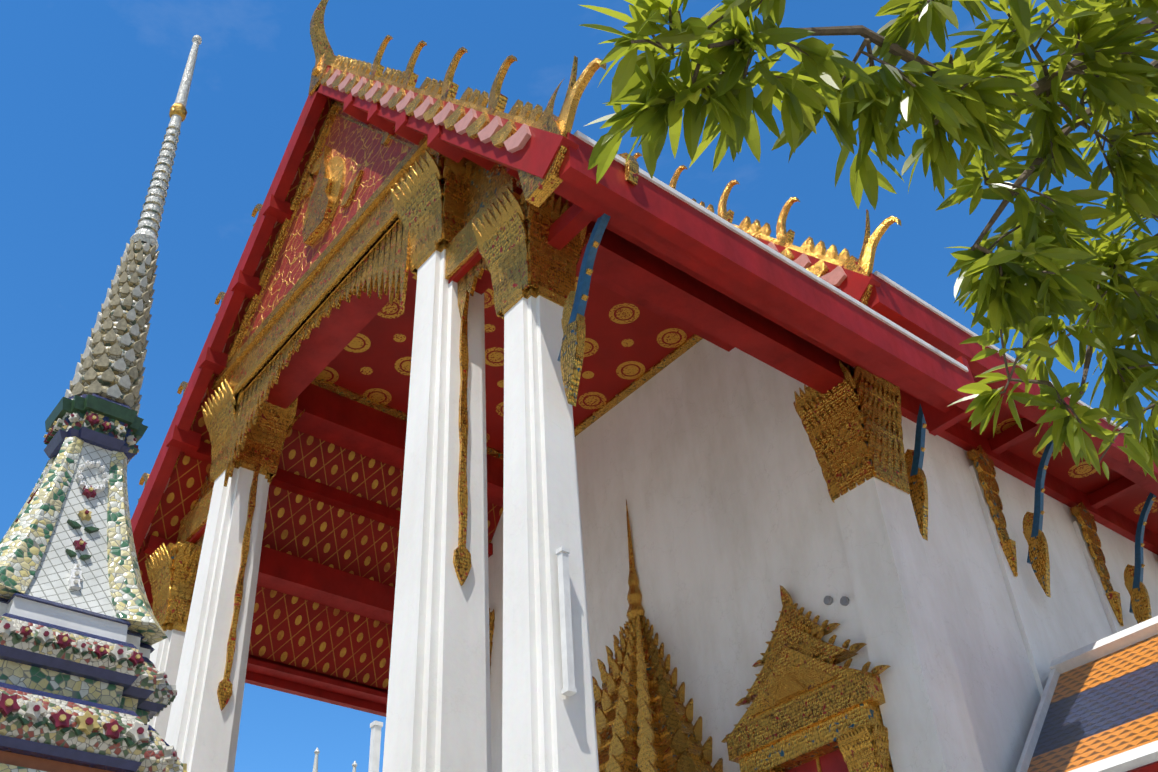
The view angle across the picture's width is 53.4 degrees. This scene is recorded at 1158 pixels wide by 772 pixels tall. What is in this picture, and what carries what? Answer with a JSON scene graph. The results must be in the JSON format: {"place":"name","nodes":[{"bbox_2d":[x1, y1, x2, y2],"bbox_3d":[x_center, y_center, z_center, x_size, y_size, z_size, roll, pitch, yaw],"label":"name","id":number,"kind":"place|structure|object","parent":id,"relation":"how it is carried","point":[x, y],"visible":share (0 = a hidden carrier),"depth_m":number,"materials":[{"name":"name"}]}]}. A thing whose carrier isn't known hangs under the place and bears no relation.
{"place":"outdoors","nodes":[
{"label":"outdoors","id":0,"kind":"place"},
{"bbox_2d":[0,0,1157,771],"label":"sky","id":1,"kind":"structure","parent":0,"point":[89,89],"materials":[{"name":"blue"}]},
{"bbox_2d":[1015,616,1157,771],"bbox_3d":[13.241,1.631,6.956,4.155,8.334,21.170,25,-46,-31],"label":"lower roof","id":2,"kind":"structure","parent":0,"point":[1097,710],"depth_m":14.10,"materials":[{"name":"tile"}]},
{"label":"ground","id":3,"kind":"structure","parent":0,"visible":0},
{"bbox_2d":[0,35,201,771],"bbox_3d":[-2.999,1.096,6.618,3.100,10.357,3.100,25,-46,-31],"label":"chedi","id":4,"kind":"structure","parent":3,"relation":"on","point":[85,686],"depth_m":6.28,"materials":[{"name":"glazed ceramic mosaic tile"},{"name":"stucco"},{"name":"terracotta"}]},
{"bbox_2d":[145,541,200,740],"bbox_3d":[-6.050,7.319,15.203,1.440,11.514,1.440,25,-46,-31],"label":"column","id":5,"kind":"structure","parent":3,"relation":"on","point":[167,569],"depth_m":17.90,"materials":[{"name":"paint"}]},
{"bbox_2d":[165,379,305,771],"bbox_3d":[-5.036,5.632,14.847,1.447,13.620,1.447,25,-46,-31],"label":"column","id":6,"kind":"structure","parent":3,"relation":"on","point":[202,732],"depth_m":16.57,"materials":[{"name":"paint"}]},
{"bbox_2d":[313,748,319,771],"bbox_3d":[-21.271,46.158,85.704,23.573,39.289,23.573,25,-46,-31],"label":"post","id":7,"kind":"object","parent":3,"relation":"on","point":[315,765],"visible":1,"depth_m":96.98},
{"bbox_2d":[352,761,356,771],"bbox_3d":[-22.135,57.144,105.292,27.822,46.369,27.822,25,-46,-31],"label":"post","id":8,"kind":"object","parent":3,"relation":"on","point":[354,765],"visible":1,"depth_m":119.11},
{"bbox_2d":[368,149,491,771],"bbox_3d":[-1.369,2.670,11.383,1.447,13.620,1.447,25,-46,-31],"label":"column","id":9,"kind":"structure","parent":3,"relation":"on","point":[438,716],"depth_m":11.94,"materials":[{"name":"paint"}]},
{"bbox_2d":[472,187,598,771],"bbox_3d":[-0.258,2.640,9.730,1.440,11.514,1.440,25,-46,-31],"label":"column","id":10,"kind":"structure","parent":3,"relation":"on","point":[548,717],"depth_m":10.57,"materials":[{"name":"paint"}]},
{"bbox_2d":[488,339,1157,771],"bbox_3d":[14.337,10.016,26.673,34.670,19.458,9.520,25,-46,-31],"label":"hall walls","id":11,"kind":"structure","parent":3,"relation":"on","point":[700,459],"depth_m":16.75,"materials":[{"name":"white paint"}]},
{"bbox_2d":[211,136,734,506],"bbox_3d":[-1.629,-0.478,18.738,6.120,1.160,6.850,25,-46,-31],"label":"ceiling","id":12,"kind":"structure","parent":11,"relation":"attached to","point":[344,377],"depth_m":19.10,"materials":[{"name":"red wood"}]},
{"bbox_2d":[177,162,522,583],"bbox_3d":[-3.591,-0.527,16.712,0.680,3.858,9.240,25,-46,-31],"label":"decorative trim","id":13,"kind":"structure","parent":12,"relation":"attached to","point":[384,262],"depth_m":15.47,"materials":[{"name":"gold metal"}]},
{"bbox_2d":[131,0,974,716],"bbox_3d":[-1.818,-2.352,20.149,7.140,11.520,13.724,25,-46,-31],"label":"roof","id":14,"kind":"structure","parent":11,"relation":"on","point":[333,506],"depth_m":18.75,"materials":[{"name":"red wood"}]},
{"bbox_2d":[225,99,424,378],"bbox_3d":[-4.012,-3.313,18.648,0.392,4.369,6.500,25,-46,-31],"label":"pediment","id":15,"kind":"structure","parent":14,"relation":"attached to","point":[351,164],"depth_m":18.33,"materials":[{"name":"red metal"}]},
{"bbox_2d":[151,153,1157,673],"bbox_3d":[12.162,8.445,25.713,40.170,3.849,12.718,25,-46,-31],"label":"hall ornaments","id":16,"kind":"object","parent":11,"relation":"on","point":[837,403],"visible":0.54,"depth_m":16.00},
{"bbox_2d":[592,500,893,771],"bbox_3d":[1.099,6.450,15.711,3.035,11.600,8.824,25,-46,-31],"label":"window frames","id":17,"kind":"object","parent":11,"relation":"in","point":[813,707],"depth_m":14.87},
{"bbox_2d":[823,596,848,605],"bbox_3d":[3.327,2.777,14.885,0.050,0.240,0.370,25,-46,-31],"label":"wall fittings","id":18,"kind":"object","parent":11,"relation":"attached to","point":[844,600],"depth_m":14.80,"materials":[{"name":"grey metal"}]},
{"bbox_2d":[547,79,1157,496],"bbox_3d":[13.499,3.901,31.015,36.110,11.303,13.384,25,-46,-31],"label":"hall roof","id":19,"kind":"structure","parent":11,"relation":"on","point":[877,291],"depth_m":15.92,"materials":[{"name":"red tile"}]},
{"bbox_2d":[579,0,1157,481],"bbox_3d":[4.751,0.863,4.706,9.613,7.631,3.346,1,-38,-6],"label":"mango tree","id":20,"kind":"object","parent":3,"relation":"on","point":[959,98],"visible":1,"depth_m":5.61,"materials":[{"name":"green plant"}]}
]}

